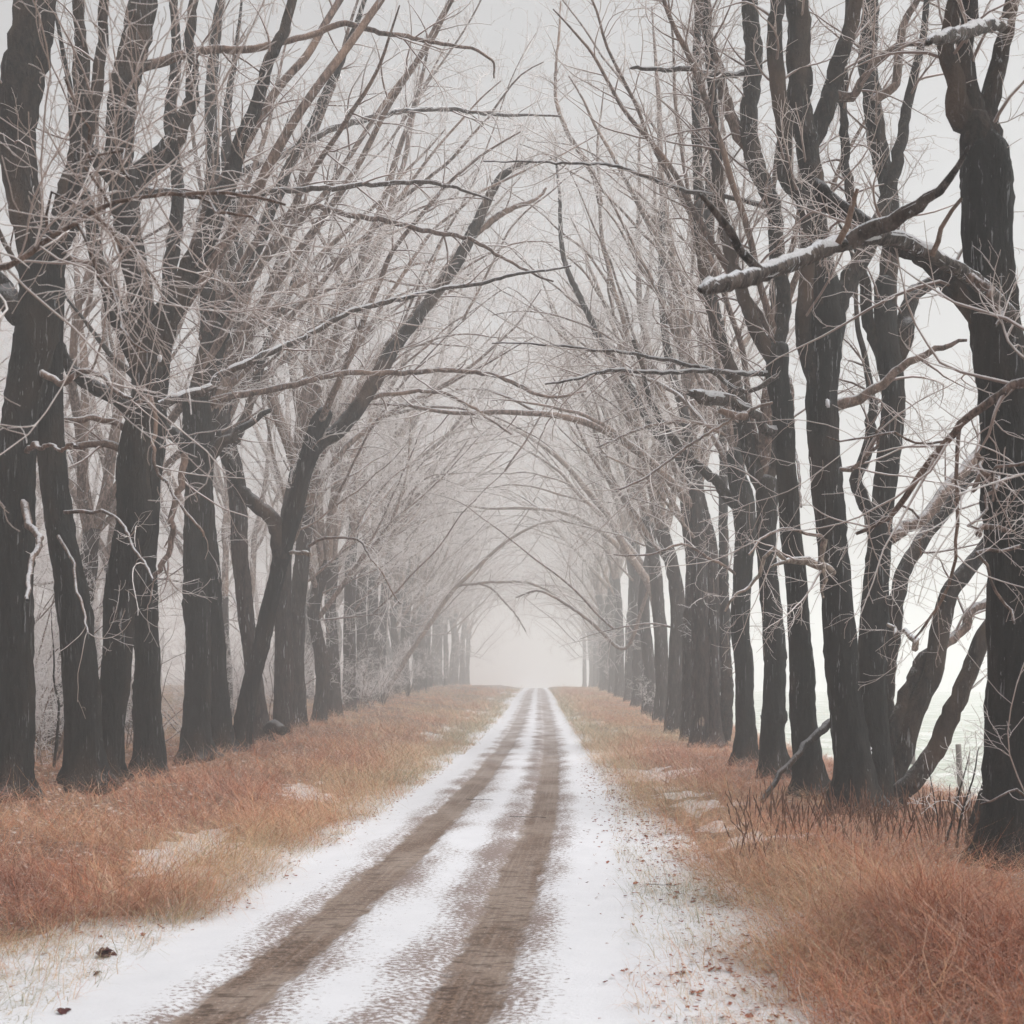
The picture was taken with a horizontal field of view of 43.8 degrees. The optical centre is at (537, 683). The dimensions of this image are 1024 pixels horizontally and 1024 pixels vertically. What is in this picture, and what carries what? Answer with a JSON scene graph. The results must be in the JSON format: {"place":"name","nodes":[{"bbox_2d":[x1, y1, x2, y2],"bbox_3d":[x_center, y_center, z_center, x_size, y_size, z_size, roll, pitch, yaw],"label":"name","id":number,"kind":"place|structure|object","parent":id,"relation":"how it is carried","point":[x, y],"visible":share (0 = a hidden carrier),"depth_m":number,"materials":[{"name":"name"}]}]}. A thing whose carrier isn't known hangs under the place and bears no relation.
{"place":"outdoors","nodes":[
{"label":"outdoors","id":0,"kind":"place"},
{"bbox_2d":[14,688,641,1023],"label":"road","id":1,"kind":"structure","parent":0,"point":[442,898],"depth_m":9.98,"materials":[{"name":"snow"}]},
{"bbox_2d":[0,685,1023,1023],"bbox_3d":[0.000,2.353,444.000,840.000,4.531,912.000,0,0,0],"label":"ground","id":2,"kind":"structure","parent":0,"point":[654,921],"depth_m":12.93,"materials":[{"name":"snow"}]},
{"bbox_2d":[34,641,63,765],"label":"leafless shrub","id":3,"kind":"object","parent":2,"relation":"on","point":[40,738],"visible":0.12,"depth_m":21.79,"materials":[{"name":"grey plant"}]},
{"bbox_2d":[35,605,63,766],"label":"leafless shrub","id":4,"kind":"object","parent":2,"relation":"on","point":[54,682],"visible":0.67,"depth_m":20.14,"materials":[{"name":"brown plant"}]},
{"bbox_2d":[33,530,106,708],"bbox_3d":[-10.617,-0.720,22.716,6.520,5.228,3.333,0,0,-12],"label":"leafless shrub","id":5,"kind":"object","parent":2,"relation":"on","point":[42,613],"visible":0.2,"depth_m":23.02,"materials":[{"name":"grey plant"}]},
{"bbox_2d":[0,362,180,661],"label":"bare tree","id":6,"kind":"object","parent":2,"relation":"on","point":[39,495],"visible":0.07,"depth_m":65.94,"materials":[{"name":"grey plant"}]},
{"bbox_2d":[0,279,190,599],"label":"bare tree","id":7,"kind":"object","parent":2,"relation":"on","point":[40,512],"visible":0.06,"depth_m":64.60,"materials":[{"name":"grey plant"}]},
{"bbox_2d":[33,578,164,764],"bbox_3d":[-9.993,-0.432,25.519,2.821,4.425,5.518,0,0,32],"label":"leafless shrub","id":8,"kind":"object","parent":2,"relation":"on","point":[59,749],"visible":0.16,"depth_m":26.05,"materials":[{"name":"grey plant"}]},
{"bbox_2d":[33,534,171,760],"bbox_3d":[-9.322,-0.417,21.821,5.771,4.782,4.140,0,0,-23],"label":"leafless shrub","id":9,"kind":"object","parent":2,"relation":"on","point":[47,661],"visible":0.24,"depth_m":22.16,"materials":[{"name":"brown plant"}]},
{"bbox_2d":[37,0,180,795],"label":"bare tree","id":10,"kind":"object","parent":2,"relation":"on","point":[84,754],"visible":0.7,"depth_m":17.81,"materials":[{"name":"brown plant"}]},
{"bbox_2d":[0,291,231,635],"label":"bare tree","id":11,"kind":"object","parent":2,"relation":"on","point":[100,578],"visible":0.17,"depth_m":38.61,"materials":[{"name":"grey plant"}]},
{"bbox_2d":[0,0,234,802],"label":"bare tree","id":12,"kind":"object","parent":2,"relation":"on","point":[35,338],"visible":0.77,"depth_m":16.81,"materials":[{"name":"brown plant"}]},
{"bbox_2d":[34,515,236,749],"bbox_3d":[-10.483,-1.049,29.478,7.154,5.736,3.656,0,0,0],"label":"leafless shrub","id":13,"kind":"object","parent":2,"relation":"on","point":[94,580],"visible":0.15,"depth_m":28.91,"materials":[{"name":"grey plant"}]},
{"bbox_2d":[96,582,182,690],"bbox_3d":[-16.988,-1.401,53.388,3.771,5.916,7.378,0,0,8],"label":"leafless shrub","id":14,"kind":"object","parent":2,"relation":"on","point":[161,652],"visible":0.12,"depth_m":54.66,"materials":[{"name":"grey plant"}]},
{"bbox_2d":[44,412,235,674],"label":"bare tree","id":15,"kind":"object","parent":2,"relation":"on","point":[97,586],"visible":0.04,"depth_m":75.02,"materials":[{"name":"grey plant"}]},
{"bbox_2d":[98,624,233,748],"bbox_3d":[-8.417,0.040,28.114,4.174,3.347,2.133,0,0,22],"label":"leafless shrub","id":16,"kind":"object","parent":2,"relation":"on","point":[130,703],"visible":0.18,"depth_m":28.03,"materials":[{"name":"grey plant"}]},
{"bbox_2d":[97,620,241,739],"bbox_3d":[-9.652,0.030,34.583,3.608,4.168,5.030,0,0,13],"label":"leafless shrub","id":17,"kind":"object","parent":2,"relation":"on","point":[181,714],"visible":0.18,"depth_m":34.25,"materials":[{"name":"grey plant"}]},
{"bbox_2d":[0,119,340,735],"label":"bare tree","id":18,"kind":"object","parent":2,"relation":"on","point":[72,458],"visible":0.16,"depth_m":38.36,"materials":[{"name":"grey plant"}]},
{"bbox_2d":[65,286,281,717],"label":"bare tree","id":19,"kind":"object","parent":2,"relation":"on","point":[163,515],"visible":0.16,"depth_m":52.69,"materials":[{"name":"grey plant"}]},
{"bbox_2d":[128,0,273,780],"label":"bare tree","id":20,"kind":"object","parent":2,"relation":"on","point":[149,744],"visible":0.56,"depth_m":21.25,"materials":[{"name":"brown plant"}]},
{"bbox_2d":[96,304,347,636],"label":"bare tree","id":21,"kind":"object","parent":2,"relation":"on","point":[253,557],"visible":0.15,"depth_m":64.55,"materials":[{"name":"grey plant"}]},
{"bbox_2d":[0,0,477,531],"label":"bare tree","id":22,"kind":"object","parent":2,"relation":"on","point":[76,222],"visible":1,"depth_m":7.13,"materials":[{"name":"grey plant"}]},
{"bbox_2d":[166,450,326,616],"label":"bare tree","id":23,"kind":"object","parent":2,"relation":"on","point":[230,563],"visible":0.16,"depth_m":112.70,"materials":[{"name":"grey plant"}]},
{"bbox_2d":[159,430,341,657],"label":"bare tree","id":24,"kind":"object","parent":2,"relation":"on","point":[276,505],"visible":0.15,"depth_m":95.39,"materials":[{"name":"grey plant"}]},
{"bbox_2d":[216,432,326,675],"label":"bare tree","id":25,"kind":"object","parent":2,"relation":"on","point":[256,596],"visible":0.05,"depth_m":130.34,"materials":[{"name":"grey plant"}]},
{"bbox_2d":[0,33,545,749],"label":"bare tree","id":26,"kind":"object","parent":2,"relation":"on","point":[106,499],"visible":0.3,"depth_m":28.68,"materials":[{"name":"brown plant"}]},
{"bbox_2d":[228,633,317,720],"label":"leafless shrub","id":27,"kind":"object","parent":2,"relation":"on","point":[271,678],"visible":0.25,"depth_m":42.34,"materials":[{"name":"grey plant"}]},
{"bbox_2d":[0,0,570,784],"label":"bare tree","id":28,"kind":"object","parent":2,"relation":"on","point":[132,478],"visible":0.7,"depth_m":18.92,"materials":[{"name":"brown plant"}]},
{"bbox_2d":[228,607,352,717],"bbox_3d":[-9.684,-0.642,50.109,6.065,5.025,4.350,0,0,21],"label":"leafless shrub","id":29,"kind":"object","parent":2,"relation":"on","point":[310,658],"visible":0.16,"depth_m":49.42,"materials":[{"name":"grey plant"}]},
{"bbox_2d":[229,432,382,642],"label":"bare tree","id":30,"kind":"object","parent":2,"relation":"on","point":[337,598],"visible":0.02,"depth_m":98.24,"materials":[{"name":"grey plant"}]},
{"bbox_2d":[3,0,609,765],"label":"bare tree","id":31,"kind":"object","parent":2,"relation":"on","point":[195,734],"visible":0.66,"depth_m":24.82,"materials":[{"name":"black plant"}]},
{"bbox_2d":[254,416,376,658],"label":"bare tree","id":32,"kind":"object","parent":2,"relation":"on","point":[338,621],"visible":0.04,"depth_m":114.64,"materials":[{"name":"grey plant"}]},
{"bbox_2d":[165,0,507,752],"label":"bare tree","id":33,"kind":"object","parent":2,"relation":"on","point":[221,724],"visible":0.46,"depth_m":26.86,"materials":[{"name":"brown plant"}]},
{"bbox_2d":[304,642,369,711],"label":"leafless shrub","id":34,"kind":"object","parent":2,"relation":"on","point":[343,696],"visible":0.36,"depth_m":56.50,"materials":[{"name":"grey plant"}]},
{"bbox_2d":[182,111,493,743],"bbox_3d":[-5.193,-6.162,33.862,7.044,15.989,9.601,0,0,15],"label":"bare tree","id":35,"kind":"object","parent":2,"relation":"on","point":[243,587],"visible":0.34,"depth_m":31.36,"materials":[{"name":"grey plant"}]},
{"bbox_2d":[42,0,649,738],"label":"bare tree","id":36,"kind":"object","parent":2,"relation":"on","point":[282,676],"visible":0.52,"depth_m":34.53,"materials":[{"name":"brown plant"}]},
{"bbox_2d":[215,223,498,716],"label":"bare tree","id":37,"kind":"object","parent":2,"relation":"on","point":[335,702],"visible":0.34,"depth_m":53.63,"materials":[{"name":"grey plant"}]},
{"bbox_2d":[230,230,501,699],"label":"bare tree","id":38,"kind":"object","parent":2,"relation":"on","point":[315,564],"visible":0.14,"depth_m":82.20,"materials":[{"name":"grey plant"}]},
{"bbox_2d":[342,641,406,708],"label":"leafless shrub","id":39,"kind":"object","parent":2,"relation":"on","point":[363,688],"visible":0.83,"depth_m":64.29,"materials":[{"name":"grey plant"}]},
{"bbox_2d":[217,0,574,727],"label":"bare tree","id":40,"kind":"object","parent":2,"relation":"on","point":[301,580],"visible":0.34,"depth_m":39.66,"materials":[{"name":"grey plant"}]},
{"bbox_2d":[255,190,536,705],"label":"bare tree","id":41,"kind":"object","parent":2,"relation":"on","point":[361,638],"visible":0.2,"depth_m":68.08,"materials":[{"name":"grey plant"}]},
{"bbox_2d":[172,73,627,751],"bbox_3d":[-3.026,-6.042,28.622,9.507,15.768,8.031,0,0,20],"label":"bare tree","id":42,"kind":"object","parent":2,"relation":"on","point":[284,529],"visible":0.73,"depth_m":27.90,"materials":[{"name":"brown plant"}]},
{"bbox_2d":[177,222,658,723],"bbox_3d":[-3.887,-7.327,42.795,15.130,18.272,12.933,0,0,24],"label":"bare tree","id":43,"kind":"object","parent":2,"relation":"on","point":[315,614],"visible":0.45,"depth_m":45.60,"materials":[{"name":"grey plant"}]},
{"bbox_2d":[254,239,588,700],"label":"bare tree","id":44,"kind":"object","parent":2,"relation":"on","point":[373,642],"visible":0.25,"depth_m":76.00,"materials":[{"name":"grey plant"}]},
{"bbox_2d":[289,5,566,711],"bbox_3d":[-5.669,-14.109,58.730,14.333,31.640,16.013,0,0,-8],"label":"bare tree","id":45,"kind":"object","parent":2,"relation":"on","point":[349,594],"visible":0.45,"depth_m":59.56,"materials":[{"name":"grey plant"}]},
{"bbox_2d":[282,420,577,689],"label":"bare tree","id":46,"kind":"object","parent":2,"relation":"on","point":[420,643],"visible":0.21,"depth_m":114.77,"materials":[{"name":"grey plant"}]},
{"bbox_2d":[336,178,544,698],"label":"bare tree","id":47,"kind":"object","parent":2,"relation":"on","point":[382,629],"visible":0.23,"depth_m":84.41,"materials":[{"name":"grey plant"}]},
{"bbox_2d":[0,763,883,1023],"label":"leaf litter","id":48,"kind":"object","parent":2,"relation":"on","point":[727,958],"visible":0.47,"depth_m":10.72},
{"bbox_2d":[324,442,568,686],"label":"bare tree","id":49,"kind":"object","parent":2,"relation":"on","point":[428,642],"visible":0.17,"depth_m":129.22,"materials":[{"name":"grey plant"}]},
{"bbox_2d":[355,203,546,693],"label":"bare tree","id":50,"kind":"object","parent":2,"relation":"on","point":[404,632],"visible":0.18,"depth_m":101.87,"materials":[{"name":"grey plant"}]},
{"bbox_2d":[400,475,525,684],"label":"bare tree","id":51,"kind":"object","parent":2,"relation":"on","point":[445,641],"visible":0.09,"depth_m":163.86,"materials":[{"name":"grey plant"}]},
{"bbox_2d":[400,435,538,684],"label":"bare tree","id":52,"kind":"object","parent":2,"relation":"on","point":[439,646],"visible":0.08,"depth_m":157.94,"materials":[{"name":"grey plant"}]},
{"bbox_2d":[401,300,538,688],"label":"bare tree","id":53,"kind":"object","parent":2,"relation":"on","point":[423,639],"visible":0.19,"depth_m":120.78,"materials":[{"name":"grey plant"}]},
{"bbox_2d":[340,376,614,693],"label":"bare tree","id":54,"kind":"object","parent":2,"relation":"on","point":[393,633],"visible":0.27,"depth_m":93.72,"materials":[{"name":"grey plant"}]},
{"bbox_2d":[377,494,597,703],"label":"bare tree","id":55,"kind":"object","parent":2,"relation":"on","point":[460,583],"visible":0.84,"depth_m":73.94,"materials":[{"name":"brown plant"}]},
{"bbox_2d":[451,497,528,684],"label":"bare tree","id":56,"kind":"object","parent":2,"relation":"on","point":[455,664],"visible":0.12,"depth_m":178.21,"materials":[{"name":"grey plant"}]},
{"bbox_2d":[449,540,532,683],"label":"bare tree","id":57,"kind":"object","parent":2,"relation":"on","point":[458,646],"visible":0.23,"depth_m":183.96,"materials":[{"name":"grey plant"}]},
{"bbox_2d":[459,543,522,683],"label":"bare tree","id":58,"kind":"object","parent":2,"relation":"on","point":[472,622],"visible":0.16,"depth_m":212.43,"materials":[{"name":"grey plant"}]},
{"bbox_2d":[391,424,594,691],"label":"bare tree","id":59,"kind":"object","parent":2,"relation":"on","point":[413,630],"visible":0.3,"depth_m":109.75,"materials":[{"name":"grey plant"}]},
{"bbox_2d":[431,419,558,685],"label":"bare tree","id":60,"kind":"object","parent":2,"relation":"on","point":[434,649],"visible":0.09,"depth_m":151.38,"materials":[{"name":"grey plant"}]},
{"bbox_2d":[457,500,533,684],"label":"bare tree","id":61,"kind":"object","parent":2,"relation":"on","point":[462,669],"visible":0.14,"depth_m":192.16,"materials":[{"name":"grey plant"}]},
{"bbox_2d":[440,530,553,684],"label":"bare tree","id":62,"kind":"object","parent":2,"relation":"on","point":[451,673],"visible":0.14,"depth_m":171.29,"materials":[{"name":"grey plant"}]},
{"bbox_2d":[451,544,546,684],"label":"bare tree","id":63,"kind":"object","parent":2,"relation":"on","point":[467,662],"visible":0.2,"depth_m":204.49,"materials":[{"name":"grey plant"}]},
{"bbox_2d":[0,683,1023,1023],"bbox_3d":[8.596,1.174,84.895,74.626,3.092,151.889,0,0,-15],"label":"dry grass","id":64,"kind":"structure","parent":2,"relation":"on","point":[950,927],"depth_m":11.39,"materials":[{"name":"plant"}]},
{"bbox_2d":[263,719,286,735],"bbox_3d":[-6.407,1.062,31.016,0.708,0.394,0.329,0,0,43],"label":"rock","id":65,"kind":"object","parent":64,"relation":"on","point":[274,726],"visible":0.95,"depth_m":30.85,"materials":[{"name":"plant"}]},
{"bbox_2d":[761,718,829,802],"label":"broken branch","id":66,"kind":"object","parent":64,"relation":"on","point":[818,733],"visible":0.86,"depth_m":17.27,"materials":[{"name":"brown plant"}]},
{"bbox_2d":[489,444,598,687],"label":"bare tree","id":67,"kind":"object","parent":2,"relation":"on","point":[594,668],"visible":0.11,"depth_m":164.37,"materials":[{"name":"grey plant"}]},
{"bbox_2d":[391,209,697,707],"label":"bare tree","id":68,"kind":"object","parent":2,"relation":"on","point":[635,577],"visible":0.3,"depth_m":73.79,"materials":[{"name":"brown plant"}]},
{"bbox_2d":[473,410,620,690],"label":"bare tree","id":69,"kind":"object","parent":2,"relation":"on","point":[604,682],"visible":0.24,"depth_m":121.77,"materials":[{"name":"grey plant"}]},
{"bbox_2d":[512,515,586,686],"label":"bare tree","id":70,"kind":"object","parent":2,"relation":"on","point":[584,678],"visible":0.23,"depth_m":210.55,"materials":[{"name":"grey plant"}]},
{"bbox_2d":[305,0,797,747],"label":"bare tree","id":71,"kind":"object","parent":2,"relation":"on","point":[699,668],"visible":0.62,"depth_m":33.54,"materials":[{"name":"brown plant"}]},
{"bbox_2d":[450,400,652,664],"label":"bare tree","id":72,"kind":"object","parent":2,"relation":"on","point":[639,569],"visible":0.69,"depth_m":61.98,"materials":[{"name":"brown plant"}]},
{"bbox_2d":[481,422,622,687],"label":"bare tree","id":73,"kind":"object","parent":2,"relation":"on","point":[586,599],"visible":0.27,"depth_m":130.09,"materials":[{"name":"grey plant"}]},
{"bbox_2d":[522,548,590,685],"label":"bare tree","id":74,"kind":"object","parent":2,"relation":"on","point":[587,633],"visible":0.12,"depth_m":196.95,"materials":[{"name":"grey plant"}]},
{"bbox_2d":[497,532,640,686],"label":"bare tree","id":75,"kind":"object","parent":2,"relation":"on","point":[596,641],"visible":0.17,"depth_m":157.54,"materials":[{"name":"grey plant"}]},
{"bbox_2d":[428,408,713,693],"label":"bare tree","id":76,"kind":"object","parent":2,"relation":"on","point":[609,616],"visible":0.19,"depth_m":109.10,"materials":[{"name":"grey plant"}]},
{"bbox_2d":[520,516,627,668],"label":"bare tree","id":77,"kind":"object","parent":2,"relation":"on","point":[588,584],"visible":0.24,"depth_m":170.07,"materials":[{"name":"grey plant"}]},
{"bbox_2d":[507,540,640,686],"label":"bare tree","id":78,"kind":"object","parent":2,"relation":"on","point":[590,666],"visible":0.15,"depth_m":184.75,"materials":[{"name":"grey plant"}]},
{"bbox_2d":[493,344,656,698],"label":"bare tree","id":79,"kind":"object","parent":2,"relation":"on","point":[619,689],"visible":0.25,"depth_m":95.50,"materials":[{"name":"grey plant"}]},
{"bbox_2d":[392,86,760,734],"bbox_3d":[3.537,-8.687,46.407,10.712,21.742,15.579,0,0,37],"label":"bare tree","id":80,"kind":"object","parent":2,"relation":"on","point":[672,719],"visible":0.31,"depth_m":44.03,"materials":[{"name":"brown plant"}]},
{"bbox_2d":[457,430,718,646],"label":"bare tree","id":81,"kind":"object","parent":2,"relation":"on","point":[622,559],"visible":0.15,"depth_m":115.24,"materials":[{"name":"grey plant"}]},
{"bbox_2d":[503,390,673,598],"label":"bare tree","id":82,"kind":"object","parent":2,"relation":"on","point":[575,511],"visible":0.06,"depth_m":143.07,"materials":[{"name":"grey plant"}]},
{"bbox_2d":[399,295,793,714],"bbox_3d":[3.030,-8.784,63.707,20.972,21.611,13.277,0,0,8],"label":"bare tree","id":83,"kind":"object","parent":2,"relation":"on","point":[647,650],"visible":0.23,"depth_m":64.28,"materials":[{"name":"brown plant"}]},
{"bbox_2d":[516,447,677,607],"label":"bare tree","id":84,"kind":"object","parent":2,"relation":"on","point":[588,576],"visible":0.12,"depth_m":136.19,"materials":[{"name":"grey plant"}]},
{"bbox_2d":[482,277,715,578],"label":"bare tree","id":85,"kind":"object","parent":2,"relation":"on","point":[567,448],"visible":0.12,"depth_m":101.11,"materials":[{"name":"grey plant"}]},
{"bbox_2d":[446,242,759,701],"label":"bare tree","id":86,"kind":"object","parent":2,"relation":"on","point":[627,683],"visible":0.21,"depth_m":84.41,"materials":[{"name":"brown plant"}]},
{"bbox_2d":[438,143,831,722],"bbox_3d":[3.076,-9.749,51.797,17.415,23.652,7.950,0,0,7],"label":"bare tree","id":87,"kind":"object","parent":2,"relation":"on","point":[661,658],"visible":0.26,"depth_m":52.02,"materials":[{"name":"brown plant"}]},
{"bbox_2d":[477,0,798,747],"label":"bare tree","id":88,"kind":"object","parent":2,"relation":"on","point":[721,692],"visible":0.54,"depth_m":34.15,"materials":[{"name":"brown plant"}]},
{"bbox_2d":[409,60,874,740],"bbox_3d":[3.314,-7.740,37.132,12.670,19.614,9.481,0,0,-24],"label":"bare tree","id":89,"kind":"object","parent":2,"relation":"on","point":[685,708],"visible":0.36,"depth_m":37.41,"materials":[{"name":"brown plant"}]},
{"bbox_2d":[543,0,804,767],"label":"bare tree","id":90,"kind":"object","parent":2,"relation":"on","point":[745,742],"visible":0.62,"depth_m":26.24,"materials":[{"name":"brown plant"}]},
{"bbox_2d":[424,0,925,799],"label":"bare tree","id":91,"kind":"object","parent":2,"relation":"on","point":[808,766],"visible":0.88,"depth_m":19.35,"materials":[{"name":"brown plant"}]},
{"bbox_2d":[561,0,957,778],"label":"bare tree","id":92,"kind":"object","parent":2,"relation":"on","point":[773,752],"visible":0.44,"depth_m":22.47,"materials":[{"name":"brown plant"}]},
{"bbox_2d":[642,0,1008,817],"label":"bare tree","id":93,"kind":"object","parent":2,"relation":"on","point":[800,122],"visible":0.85,"depth_m":16.61,"materials":[{"name":"brown plant"}]},
{"bbox_2d":[679,0,1023,885],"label":"bare tree","id":94,"kind":"object","parent":2,"relation":"on","point":[997,398],"visible":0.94,"depth_m":9.70,"materials":[{"name":"brown plant"}]},
{"bbox_2d":[724,778,980,868],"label":"dead weeds","id":95,"kind":"object","parent":2,"relation":"on","point":[888,813],"visible":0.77,"depth_m":13.64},
{"bbox_2d":[697,0,1023,872],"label":"bare tree","id":96,"kind":"object","parent":2,"relation":"on","point":[973,112],"visible":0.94,"depth_m":11.50,"materials":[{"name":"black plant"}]},
{"bbox_2d":[742,0,1023,811],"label":"bare tree","id":97,"kind":"object","parent":2,"relation":"on","point":[890,351],"visible":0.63,"depth_m":17.51,"materials":[{"name":"brown plant"}]},
{"bbox_2d":[886,347,986,807],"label":"bare tree","id":98,"kind":"object","parent":2,"relation":"on","point":[915,694],"visible":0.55,"depth_m":18.30,"materials":[{"name":"brown plant"}]},
{"bbox_2d":[921,720,983,847],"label":"leafless shrub","id":99,"kind":"object","parent":2,"relation":"on","point":[967,795],"visible":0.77,"depth_m":13.08,"materials":[{"name":"brown plant"}]},
{"bbox_2d":[909,91,1023,552],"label":"bare tree","id":100,"kind":"object","parent":2,"relation":"on","point":[994,482],"visible":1,"depth_m":7.63,"materials":[{"name":"brown plant"}]},
{"bbox_2d":[964,783,982,843],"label":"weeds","id":101,"kind":"object","parent":2,"relation":"on","point":[972,821],"visible":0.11,"depth_m":13.53,"materials":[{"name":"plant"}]},
{"bbox_2d":[0,0,1023,689],"label":"sky","id":102,"kind":"structure","parent":0,"point":[525,663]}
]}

